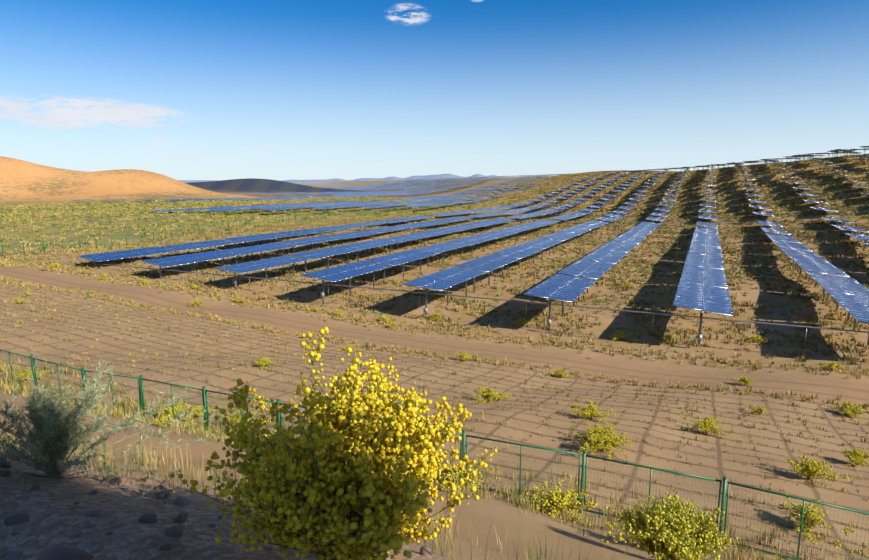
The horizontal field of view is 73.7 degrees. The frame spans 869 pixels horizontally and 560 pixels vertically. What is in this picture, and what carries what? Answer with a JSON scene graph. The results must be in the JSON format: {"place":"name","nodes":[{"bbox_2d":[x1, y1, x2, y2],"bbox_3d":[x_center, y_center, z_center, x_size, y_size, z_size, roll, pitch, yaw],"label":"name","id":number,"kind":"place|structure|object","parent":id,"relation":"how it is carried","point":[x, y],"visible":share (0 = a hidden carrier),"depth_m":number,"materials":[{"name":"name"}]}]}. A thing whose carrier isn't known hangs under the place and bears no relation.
{"place":"outdoors","nodes":[
{"label":"outdoors","id":0,"kind":"place"},
{"bbox_2d":[178,174,509,182],"bbox_3d":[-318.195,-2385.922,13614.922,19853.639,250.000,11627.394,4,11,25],"label":"mountains","id":1,"kind":"structure","parent":0,"point":[386,178],"depth_m":14227.75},
{"bbox_2d":[0,156,868,559],"bbox_3d":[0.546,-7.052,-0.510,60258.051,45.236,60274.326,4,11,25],"label":"desert ground","id":2,"kind":"structure","parent":0,"point":[48,504],"depth_m":39.49,"materials":[{"name":"sand"}]},
{"bbox_2d":[13,370,48,379],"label":"field bush","id":3,"kind":"object","parent":2,"relation":"on","point":[27,374],"visible":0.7,"depth_m":29.31,"materials":[{"name":"yellow plant"}]},
{"bbox_2d":[0,356,247,521],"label":"grey shrub","id":4,"kind":"object","parent":2,"relation":"on","point":[53,430],"visible":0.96,"depth_m":4.15,"materials":[{"name":"green plant"}]},
{"bbox_2d":[77,247,176,266],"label":"tracker table","id":5,"kind":"object","parent":2,"relation":"on","point":[106,256],"visible":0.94,"depth_m":89.17,"materials":[{"name":"blue glass"}]},
{"bbox_2d":[5,208,261,217],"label":"green fence","id":6,"kind":"object","parent":2,"relation":"on","point":[138,212],"visible":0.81,"depth_m":223.77,"materials":[{"name":"paint"}]},
{"bbox_2d":[0,471,269,557],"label":"mound grass","id":7,"kind":"structure","parent":2,"relation":"on","point":[102,537],"depth_m":3.40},
{"bbox_2d":[144,398,196,421],"bbox_3d":[-11.006,5.520,24.117,2.082,0.752,1.557,-7,12,-34],"label":"field bush","id":8,"kind":"object","parent":2,"relation":"on","point":[166,411],"visible":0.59,"depth_m":24.16,"materials":[{"name":"yellow plant"}]},
{"bbox_2d":[153,413,195,427],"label":"field bush","id":9,"kind":"object","parent":2,"relation":"on","point":[159,421],"visible":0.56,"depth_m":19.24,"materials":[{"name":"yellow plant"}]},
{"bbox_2d":[141,250,239,278],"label":"tracker table","id":10,"kind":"object","parent":2,"relation":"on","point":[185,259],"visible":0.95,"depth_m":83.53,"materials":[{"name":"blue glass"}]},
{"bbox_2d":[160,239,237,255],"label":"tracker table","id":11,"kind":"object","parent":2,"relation":"on","point":[194,245],"visible":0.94,"depth_m":102.10,"materials":[{"name":"blue glass"}]},
{"bbox_2d":[185,405,221,416],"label":"field bush","id":12,"kind":"object","parent":2,"relation":"on","point":[197,409],"visible":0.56,"depth_m":25.04,"materials":[{"name":"yellow plant"}]},
{"bbox_2d":[0,450,431,559],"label":"mound stones","id":13,"kind":"object","parent":2,"relation":"on","point":[62,553],"visible":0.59,"depth_m":3.41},
{"bbox_2d":[0,199,459,255],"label":"shrubs","id":14,"kind":"object","parent":2,"relation":"on","point":[198,227],"visible":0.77,"depth_m":135.17,"materials":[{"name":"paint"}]},
{"bbox_2d":[213,410,270,429],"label":"field bush","id":15,"kind":"object","parent":2,"relation":"on","point":[236,419],"visible":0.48,"depth_m":23.75,"materials":[{"name":"yellow plant"}]},
{"bbox_2d":[224,233,288,247],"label":"tracker table","id":16,"kind":"object","parent":2,"relation":"on","point":[250,238],"visible":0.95,"depth_m":114.82,"materials":[{"name":"blue glass"}]},
{"bbox_2d":[219,242,296,263],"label":"tracker table","id":17,"kind":"object","parent":2,"relation":"on","point":[257,248],"visible":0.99,"depth_m":96.52,"materials":[{"name":"blue glass"}]},
{"bbox_2d":[0,196,518,257],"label":"green grass","id":18,"kind":"structure","parent":2,"relation":"on","point":[20,207],"depth_m":215.95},
{"bbox_2d":[215,256,309,289],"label":"tracker table","id":19,"kind":"object","parent":2,"relation":"on","point":[251,266],"visible":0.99,"depth_m":77.87,"materials":[{"name":"blue glass"}]},
{"bbox_2d":[254,357,279,370],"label":"field bush","id":20,"kind":"object","parent":2,"relation":"on","point":[263,363],"visible":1,"depth_m":36.26,"materials":[{"name":"yellow plant"}]},
{"bbox_2d":[275,228,329,237],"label":"tracker table","id":21,"kind":"object","parent":2,"relation":"on","point":[301,232],"visible":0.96,"depth_m":127.72,"materials":[{"name":"blue glass"}]},
{"bbox_2d":[280,236,342,252],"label":"tracker table","id":22,"kind":"object","parent":2,"relation":"on","point":[307,241],"visible":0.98,"depth_m":109.13,"materials":[{"name":"blue glass"}]},
{"bbox_2d":[288,246,363,272],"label":"tracker table","id":23,"kind":"object","parent":2,"relation":"on","point":[324,252],"visible":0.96,"depth_m":90.87,"materials":[{"name":"blue glass"}]},
{"bbox_2d":[169,327,496,559],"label":"yellow flower bush","id":24,"kind":"object","parent":2,"relation":"on","point":[352,478],"visible":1,"depth_m":2.68,"materials":[{"name":"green plant"}]},
{"bbox_2d":[314,225,360,230],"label":"tracker table","id":25,"kind":"object","parent":2,"relation":"on","point":[335,228],"visible":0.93,"depth_m":140.19,"materials":[{"name":"blue glass"}]},
{"bbox_2d":[0,420,684,559],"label":"dry grass","id":26,"kind":"structure","parent":2,"relation":"on","point":[145,462],"depth_m":5.34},
{"bbox_2d":[301,260,392,303],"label":"tracker table","id":27,"kind":"object","parent":2,"relation":"on","point":[343,272],"visible":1,"depth_m":72.12,"materials":[{"name":"blue glass"}]},
{"bbox_2d":[327,231,380,242],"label":"tracker table","id":28,"kind":"object","parent":2,"relation":"on","point":[354,235],"visible":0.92,"depth_m":122.28,"materials":[{"name":"blue glass"}]},
{"bbox_2d":[348,221,387,226],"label":"tracker table","id":29,"kind":"object","parent":2,"relation":"on","point":[368,223],"visible":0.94,"depth_m":153.05,"materials":[{"name":"blue glass"}]},
{"bbox_2d":[342,238,403,260],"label":"tracker table","id":30,"kind":"object","parent":2,"relation":"on","point":[364,245],"visible":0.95,"depth_m":103.61,"materials":[{"name":"blue glass"}]},
{"bbox_2d":[364,226,409,235],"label":"tracker table","id":31,"kind":"object","parent":2,"relation":"on","point":[385,229],"visible":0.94,"depth_m":134.65,"materials":[{"name":"blue glass"}]},
{"bbox_2d":[379,218,411,225],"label":"tracker table","id":32,"kind":"object","parent":2,"relation":"on","point":[396,220],"visible":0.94,"depth_m":166.07,"materials":[{"name":"blue glass"}]},
{"bbox_2d":[92,261,701,345],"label":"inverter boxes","id":33,"kind":"object","parent":2,"relation":"on","point":[699,336],"visible":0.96,"depth_m":62.55,"materials":[{"name":"grey paint"}]},
{"bbox_2d":[366,249,436,283],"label":"tracker table","id":34,"kind":"object","parent":2,"relation":"on","point":[399,258],"visible":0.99,"depth_m":84.81,"materials":[{"name":"blue glass"}]},
{"bbox_2d":[384,233,435,249],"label":"tracker table","id":35,"kind":"object","parent":2,"relation":"on","point":[410,237],"visible":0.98,"depth_m":116.57,"materials":[{"name":"blue glass"}]},
{"bbox_2d":[396,223,432,228],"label":"tracker table","id":36,"kind":"object","parent":2,"relation":"on","point":[414,225],"visible":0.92,"depth_m":147.70,"materials":[{"name":"blue glass"}]},
{"bbox_2d":[0,281,867,558],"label":"straw stubble","id":37,"kind":"object","parent":2,"relation":"on","point":[816,440],"visible":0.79,"depth_m":37.24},
{"bbox_2d":[0,175,868,368],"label":"dry grass","id":38,"kind":"structure","parent":2,"relation":"on","point":[666,246],"depth_m":99.66,"materials":[{"name":"plant"}]},
{"bbox_2d":[0,258,868,412],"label":"track edge grass","id":39,"kind":"structure","parent":2,"relation":"on","point":[9,263],"depth_m":55.47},
{"bbox_2d":[0,280,868,557],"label":"straw checkerboard","id":40,"kind":"structure","parent":2,"relation":"on","point":[143,351],"depth_m":36.97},
{"bbox_2d":[0,349,868,559],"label":"green fence","id":41,"kind":"object","parent":2,"relation":"on","point":[278,420],"visible":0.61,"depth_m":16.67,"materials":[{"name":"metal"}]},
{"bbox_2d":[0,357,868,559],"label":"grass","id":42,"kind":"structure","parent":2,"relation":"on","point":[120,413],"depth_m":17.86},
{"bbox_2d":[420,219,455,226],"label":"tracker table","id":43,"kind":"object","parent":2,"relation":"on","point":[437,222],"visible":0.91,"depth_m":160.62,"materials":[{"name":"blue glass"}]},
{"bbox_2d":[417,228,460,239],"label":"tracker table","id":44,"kind":"object","parent":2,"relation":"on","point":[440,231],"visible":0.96,"depth_m":129.16,"materials":[{"name":"blue glass"}]},
{"bbox_2d":[412,242,468,266],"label":"tracker table","id":45,"kind":"object","parent":2,"relation":"on","point":[441,247],"visible":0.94,"depth_m":98.14,"materials":[{"name":"blue glass"}]},
{"bbox_2d":[402,267,485,313],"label":"tracker table","id":46,"kind":"object","parent":2,"relation":"on","point":[445,279],"visible":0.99,"depth_m":66.47,"materials":[{"name":"blue glass"}]},
{"bbox_2d":[446,224,482,232],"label":"tracker table","id":47,"kind":"object","parent":2,"relation":"on","point":[464,227],"visible":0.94,"depth_m":142.29,"materials":[{"name":"blue glass"}]},
{"bbox_2d":[435,460,500,492],"bbox_3d":[0.384,5.131,15.037,2.471,0.744,2.471,4,11,25],"label":"field bush","id":48,"kind":"object","parent":2,"relation":"on","point":[447,474],"visible":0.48,"depth_m":14.88,"materials":[{"name":"yellow plant"}]},
{"bbox_2d":[448,235,495,254],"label":"tracker table","id":49,"kind":"object","parent":2,"relation":"on","point":[472,240],"visible":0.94,"depth_m":110.80,"materials":[{"name":"blue glass"}]},
{"bbox_2d":[92,263,868,342],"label":"drive line","id":50,"kind":"object","parent":2,"relation":"on","point":[526,302],"visible":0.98,"depth_m":58.14,"materials":[{"name":"metal"}]},
{"bbox_2d":[468,221,499,232],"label":"tracker table","id":51,"kind":"object","parent":2,"relation":"on","point":[484,223],"visible":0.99,"depth_m":154.90,"materials":[{"name":"blue glass"}]},
{"bbox_2d":[461,386,511,403],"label":"field bush","id":52,"kind":"object","parent":2,"relation":"on","point":[489,395],"visible":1,"depth_m":33.04,"materials":[{"name":"yellow plant"}]},
{"bbox_2d":[455,254,518,292],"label":"tracker table","id":53,"kind":"object","parent":2,"relation":"on","point":[488,263],"visible":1,"depth_m":79.28,"materials":[{"name":"blue glass"}]},
{"bbox_2d":[477,230,515,245],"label":"tracker table","id":54,"kind":"object","parent":2,"relation":"on","point":[497,234],"visible":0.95,"depth_m":123.51,"materials":[{"name":"blue glass"}]},
{"bbox_2d":[486,218,515,224],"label":"tracker table","id":55,"kind":"object","parent":2,"relation":"on","point":[501,220],"visible":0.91,"depth_m":167.81,"materials":[{"name":"blue glass"}]},
{"bbox_2d":[500,226,532,238],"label":"tracker table","id":56,"kind":"object","parent":2,"relation":"on","point":[517,229],"visible":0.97,"depth_m":136.49,"materials":[{"name":"blue glass"}]},
{"bbox_2d":[492,245,543,273],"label":"tracker table","id":57,"kind":"object","parent":2,"relation":"on","point":[519,251],"visible":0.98,"depth_m":92.26,"materials":[{"name":"blue glass"}]},
{"bbox_2d":[518,222,548,235],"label":"tracker table","id":58,"kind":"object","parent":2,"relation":"on","point":[533,225],"visible":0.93,"depth_m":149.34,"materials":[{"name":"blue glass"}]},
{"bbox_2d":[519,238,562,262],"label":"tracker table","id":59,"kind":"object","parent":2,"relation":"on","point":[543,243],"visible":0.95,"depth_m":105.13,"materials":[{"name":"blue glass"}]},
{"bbox_2d":[540,232,577,252],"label":"tracker table","id":60,"kind":"object","parent":2,"relation":"on","point":[560,236],"visible":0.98,"depth_m":117.70,"materials":[{"name":"blue glass"}]},
{"bbox_2d":[524,274,596,327],"bbox_3d":[13.783,2.185,62.069,4.769,3.518,14.300,4,10,25],"label":"tracker table","id":61,"kind":"object","parent":2,"relation":"on","point":[563,288],"visible":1,"depth_m":60.62,"materials":[{"name":"blue glass"}]},
{"bbox_2d":[549,370,572,377],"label":"field bush","id":62,"kind":"object","parent":2,"relation":"on","point":[560,374],"visible":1,"depth_m":42.75,"materials":[{"name":"yellow plant"}]},
{"bbox_2d":[524,480,617,530],"bbox_3d":[3.158,5.778,14.744,1.993,0.731,2.643,-3,10,-18],"label":"field bush","id":63,"kind":"object","parent":2,"relation":"on","point":[556,501],"visible":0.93,"depth_m":14.79,"materials":[{"name":"yellow plant"}]},
{"bbox_2d":[558,227,589,242],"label":"tracker table","id":64,"kind":"object","parent":2,"relation":"on","point":[577,231],"visible":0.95,"depth_m":130.76,"materials":[{"name":"blue glass"}]},
{"bbox_2d":[572,224,599,238],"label":"tracker table","id":65,"kind":"object","parent":2,"relation":"on","point":[590,227],"visible":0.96,"depth_m":143.42,"materials":[{"name":"blue glass"}]},
{"bbox_2d":[558,259,614,300],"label":"tracker table","id":66,"kind":"object","parent":2,"relation":"on","point":[589,269],"visible":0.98,"depth_m":73.56,"materials":[{"name":"blue glass"}]},
{"bbox_2d":[568,401,618,424],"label":"field bush","id":67,"kind":"object","parent":2,"relation":"on","point":[590,411],"visible":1,"depth_m":29.05,"materials":[{"name":"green plant"}]},
{"bbox_2d":[583,220,609,231],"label":"tracker table","id":68,"kind":"object","parent":2,"relation":"on","point":[593,222],"visible":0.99,"depth_m":156.37,"materials":[{"name":"blue glass"}]},
{"bbox_2d":[565,422,631,449],"bbox_3d":[6.756,6.539,24.672,2.518,0.769,2.246,-3,10,-16],"label":"field bush","id":69,"kind":"object","parent":2,"relation":"on","point":[603,429],"visible":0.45,"depth_m":24.61,"materials":[{"name":"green plant"}]},
{"bbox_2d":[578,427,620,454],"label":"field bush","id":70,"kind":"object","parent":2,"relation":"on","point":[593,439],"visible":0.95,"depth_m":23.22,"materials":[{"name":"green plant"}]},
{"bbox_2d":[581,249,627,279],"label":"tracker table","id":71,"kind":"object","parent":2,"relation":"on","point":[607,256],"visible":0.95,"depth_m":86.45,"materials":[{"name":"blue glass"}]},
{"bbox_2d":[583,426,633,458],"bbox_3d":[7.015,6.620,23.777,1.912,0.755,2.731,-2,10,-13],"label":"field bush","id":72,"kind":"object","parent":2,"relation":"on","point":[616,441],"visible":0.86,"depth_m":23.54,"materials":[{"name":"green plant"}]},
{"bbox_2d":[599,241,637,267],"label":"tracker table","id":73,"kind":"object","parent":2,"relation":"on","point":[619,246],"visible":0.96,"depth_m":99.37,"materials":[{"name":"blue glass"}]},
{"bbox_2d":[610,331,637,340],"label":"field bush","id":74,"kind":"object","parent":2,"relation":"on","point":[620,334],"visible":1,"depth_m":54.82,"materials":[{"name":"green plant"}]},
{"bbox_2d":[612,234,645,257],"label":"tracker table","id":75,"kind":"object","parent":2,"relation":"on","point":[630,239],"visible":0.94,"depth_m":112.12,"materials":[{"name":"blue glass"}]},
{"bbox_2d":[623,230,650,236],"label":"tracker table","id":76,"kind":"object","parent":2,"relation":"on","point":[638,233],"visible":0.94,"depth_m":125.28,"materials":[{"name":"blue glass"}]},
{"bbox_2d":[630,225,656,231],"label":"tracker table","id":77,"kind":"object","parent":2,"relation":"on","point":[644,228],"visible":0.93,"depth_m":137.54,"materials":[{"name":"blue glass"}]},
{"bbox_2d":[601,504,699,542],"bbox_3d":[4.408,5.215,11.768,2.068,0.860,2.326,4,11,25],"label":"field bush","id":78,"kind":"object","parent":2,"relation":"on","point":[620,538],"visible":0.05,"depth_m":11.78,"materials":[{"name":"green plant"}]},
{"bbox_2d":[439,211,868,223],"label":"drive line","id":79,"kind":"object","parent":2,"relation":"on","point":[687,223],"visible":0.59,"depth_m":157.89,"materials":[{"name":"metal"}]},
{"bbox_2d":[462,153,868,215],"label":"grassy hill face","id":80,"kind":"object","parent":2,"relation":"on","point":[553,181],"visible":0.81,"depth_m":288.17},
{"bbox_2d":[615,490,737,559],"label":"yellow green shrub","id":81,"kind":"object","parent":2,"relation":"on","point":[672,533],"visible":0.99,"depth_m":8.93,"materials":[{"name":"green plant"}]},
{"bbox_2d":[673,281,732,343],"bbox_3d":[26.019,3.083,56.419,4.769,3.518,14.300,5,11,25],"label":"tracker table","id":82,"kind":"object","parent":2,"relation":"on","point":[701,298],"visible":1,"depth_m":54.68,"materials":[{"name":"blue glass"}]},
{"bbox_2d":[680,265,727,287],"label":"tracker table","id":83,"kind":"object","parent":2,"relation":"on","point":[705,276],"visible":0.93,"depth_m":67.97,"materials":[{"name":"blue glass"}]},
{"bbox_2d":[684,253,723,269],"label":"tracker table","id":84,"kind":"object","parent":2,"relation":"on","point":[707,261],"visible":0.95,"depth_m":80.77,"materials":[{"name":"blue glass"}]},
{"bbox_2d":[688,244,722,256],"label":"tracker table","id":85,"kind":"object","parent":2,"relation":"on","point":[704,250],"visible":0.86,"depth_m":93.65,"materials":[{"name":"blue glass"}]},
{"bbox_2d":[691,237,720,246],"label":"tracker table","id":86,"kind":"object","parent":2,"relation":"on","point":[706,242],"visible":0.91,"depth_m":106.36,"materials":[{"name":"blue glass"}]},
{"bbox_2d":[693,232,718,239],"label":"tracker table","id":87,"kind":"object","parent":2,"relation":"on","point":[706,235],"visible":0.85,"depth_m":119.74,"materials":[{"name":"blue glass"}]},
{"bbox_2d":[695,227,717,233],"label":"tracker table","id":88,"kind":"object","parent":2,"relation":"on","point":[706,230],"visible":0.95,"depth_m":132.15,"materials":[{"name":"blue glass"}]},
{"bbox_2d":[696,222,717,227],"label":"tracker table","id":89,"kind":"object","parent":2,"relation":"on","point":[706,225],"visible":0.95,"depth_m":144.25,"materials":[{"name":"blue glass"}]},
{"bbox_2d":[677,414,743,442],"bbox_3d":[13.555,7.132,28.515,3.012,0.974,1.656,4,11,25],"label":"field bush","id":90,"kind":"object","parent":2,"relation":"on","point":[706,425],"visible":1,"depth_m":28.34,"materials":[{"name":"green plant"}]},
{"bbox_2d":[730,376,758,384],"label":"field bush","id":91,"kind":"object","parent":2,"relation":"on","point":[743,380],"visible":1,"depth_m":41.15,"materials":[{"name":"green plant"}]},
{"bbox_2d":[739,335,768,344],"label":"field bush","id":92,"kind":"object","parent":2,"relation":"on","point":[756,338],"visible":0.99,"depth_m":53.22,"materials":[{"name":"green plant"}]},
{"bbox_2d":[744,403,783,415],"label":"field bush","id":93,"kind":"object","parent":2,"relation":"on","point":[759,411],"visible":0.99,"depth_m":33.19,"materials":[{"name":"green plant"}]},
{"bbox_2d":[756,220,782,227],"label":"tracker table","id":94,"kind":"object","parent":2,"relation":"on","point":[766,223],"visible":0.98,"depth_m":138.90,"materials":[{"name":"blue glass"}]},
{"bbox_2d":[760,227,789,240],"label":"tracker table","id":95,"kind":"object","parent":2,"relation":"on","point":[774,230],"visible":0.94,"depth_m":125.94,"materials":[{"name":"blue glass"}]},
{"bbox_2d":[765,233,799,253],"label":"tracker table","id":96,"kind":"object","parent":2,"relation":"on","point":[781,238],"visible":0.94,"depth_m":113.20,"materials":[{"name":"blue glass"}]},
{"bbox_2d":[772,240,811,266],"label":"tracker table","id":97,"kind":"object","parent":2,"relation":"on","point":[790,245],"visible":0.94,"depth_m":100.62,"materials":[{"name":"blue glass"}]},
{"bbox_2d":[780,248,827,279],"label":"tracker table","id":98,"kind":"object","parent":2,"relation":"on","point":[801,254],"visible":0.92,"depth_m":88.50,"materials":[{"name":"blue glass"}]},
{"bbox_2d":[791,257,850,294],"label":"tracker table","id":99,"kind":"object","parent":2,"relation":"on","point":[821,267],"visible":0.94,"depth_m":75.09,"materials":[{"name":"blue glass"}]},
{"bbox_2d":[784,455,862,481],"bbox_3d":[14.556,7.119,21.762,2.469,0.947,1.705,7,12,37],"label":"field bush","id":100,"kind":"object","parent":2,"relation":"on","point":[808,469],"visible":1,"depth_m":21.70,"materials":[{"name":"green plant"}]},
{"bbox_2d":[780,493,868,557],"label":"field bush","id":101,"kind":"object","parent":2,"relation":"on","point":[811,520],"visible":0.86,"depth_m":17.26,"materials":[{"name":"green plant"}]},
{"bbox_2d":[817,362,846,373],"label":"field bush","id":102,"kind":"object","parent":2,"relation":"on","point":[832,366],"visible":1,"depth_m":44.21,"materials":[{"name":"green plant"}]},
{"bbox_2d":[819,216,853,224],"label":"tracker table","id":103,"kind":"object","parent":2,"relation":"on","point":[841,220],"visible":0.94,"depth_m":132.86,"materials":[{"name":"blue glass"}]},
{"bbox_2d":[806,271,868,323],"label":"tracker table","id":104,"kind":"object","parent":2,"relation":"on","point":[837,284],"visible":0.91,"depth_m":62.71,"materials":[{"name":"blue glass"}]},
{"bbox_2d":[826,291,868,344],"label":"tracker table","id":105,"kind":"object","parent":2,"relation":"on","point":[856,307],"visible":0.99,"depth_m":52.01,"materials":[{"name":"blue glass"}]},
{"bbox_2d":[829,401,868,420],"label":"field bush","id":106,"kind":"object","parent":2,"relation":"on","point":[851,409],"visible":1,"depth_m":34.48,"materials":[{"name":"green plant"}]},
{"bbox_2d":[830,224,868,240],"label":"tracker table","id":107,"kind":"object","parent":2,"relation":"on","point":[850,228],"visible":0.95,"depth_m":119.72,"materials":[{"name":"blue glass"}]},
{"bbox_2d":[839,447,868,468],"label":"field bush","id":108,"kind":"object","parent":2,"relation":"on","point":[857,456],"visible":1,"depth_m":25.25,"materials":[{"name":"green plant"}]},
{"bbox_2d":[844,233,868,250],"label":"tracker table","id":109,"kind":"object","parent":2,"relation":"on","point":[862,237],"visible":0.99,"depth_m":109.09,"materials":[{"name":"blue glass"}]},
{"bbox_2d":[0,0,868,180],"label":"sky","id":110,"kind":"structure","parent":0,"point":[219,90],"materials":[{"name":"blue"}]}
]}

